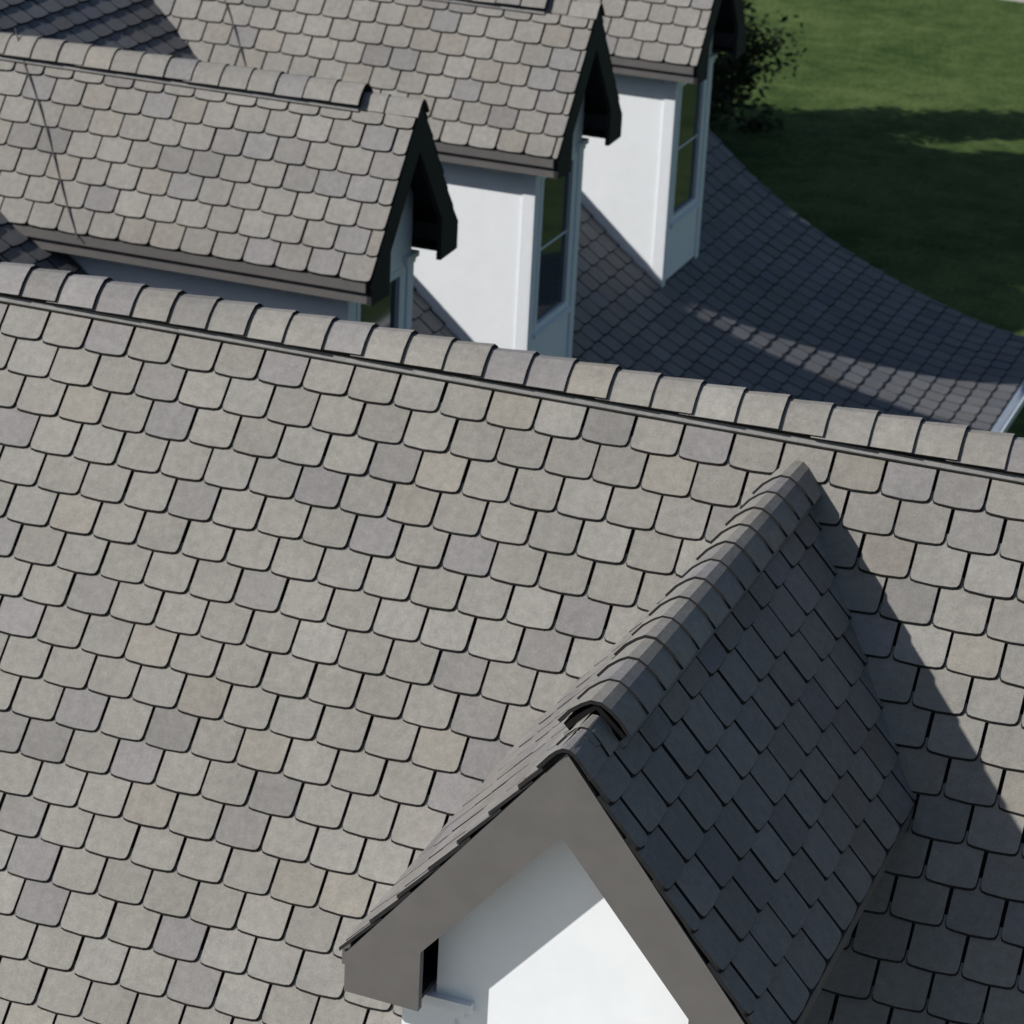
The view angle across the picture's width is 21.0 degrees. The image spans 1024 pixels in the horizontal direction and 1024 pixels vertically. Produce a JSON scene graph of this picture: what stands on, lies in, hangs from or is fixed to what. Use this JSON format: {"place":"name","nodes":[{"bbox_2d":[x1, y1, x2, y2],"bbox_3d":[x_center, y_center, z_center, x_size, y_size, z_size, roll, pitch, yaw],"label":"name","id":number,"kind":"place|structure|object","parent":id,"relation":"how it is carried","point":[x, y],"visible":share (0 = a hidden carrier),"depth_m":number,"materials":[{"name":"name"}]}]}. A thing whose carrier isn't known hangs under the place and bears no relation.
{"place":"outdoors","nodes":[
{"label":"outdoors","id":0,"kind":"place"},
{"bbox_2d":[708,0,1023,437],"bbox_3d":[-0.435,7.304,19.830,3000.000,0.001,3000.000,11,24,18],"label":"lawn","id":1,"kind":"structure","parent":0,"point":[893,148],"depth_m":57.34,"materials":[{"name":"green plant"}]},
{"bbox_2d":[708,0,806,136],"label":"tree","id":2,"kind":"object","parent":1,"relation":"on","point":[724,85],"visible":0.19,"depth_m":55.77,"materials":[{"name":"green plant"}]},
{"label":"house walls","id":3,"kind":"object","parent":1,"relation":"on","visible":0},
{"bbox_2d":[0,303,1023,1023],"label":"roof front slates","id":4,"kind":"object","parent":3,"relation":"on","point":[300,657],"visible":0.77,"depth_m":16.00,"materials":[{"name":"grey stone"}]},
{"bbox_2d":[339,460,917,1023],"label":"front dormer","id":5,"kind":"object","parent":4,"relation":"attached to","point":[691,800],"visible":0.98,"depth_m":13.24,"materials":[{"name":"stone"}]},
{"bbox_2d":[0,0,1023,430],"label":"wing roof slates","id":6,"kind":"object","parent":3,"relation":"attached to","point":[766,290],"visible":0.17,"depth_m":33.16,"materials":[{"name":"grey stone"}]},
{"bbox_2d":[0,28,457,329],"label":"wing dormer","id":7,"kind":"object","parent":6,"relation":"on","point":[305,194],"visible":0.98,"depth_m":23.93,"materials":[{"name":"grey stone"}]},
{"bbox_2d":[153,0,621,357],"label":"wing dormer","id":8,"kind":"object","parent":6,"relation":"on","point":[521,97],"visible":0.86,"depth_m":27.96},
{"bbox_2d":[573,0,746,287],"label":"wing dormer","id":9,"kind":"object","parent":6,"relation":"on","point":[642,187],"visible":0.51,"depth_m":32.08,"materials":[{"name":"white paint"}]},
{"bbox_2d":[0,259,1023,484],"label":"ridge caps","id":10,"kind":"object","parent":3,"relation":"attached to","point":[878,435],"visible":1,"depth_m":16.31,"materials":[{"name":"stone"}]},
{"bbox_2d":[990,380,1023,432],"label":"white gutter","id":11,"kind":"object","parent":3,"relation":"attached to","point":[1009,414],"depth_m":33.61,"materials":[{"name":"metal"}]}
]}

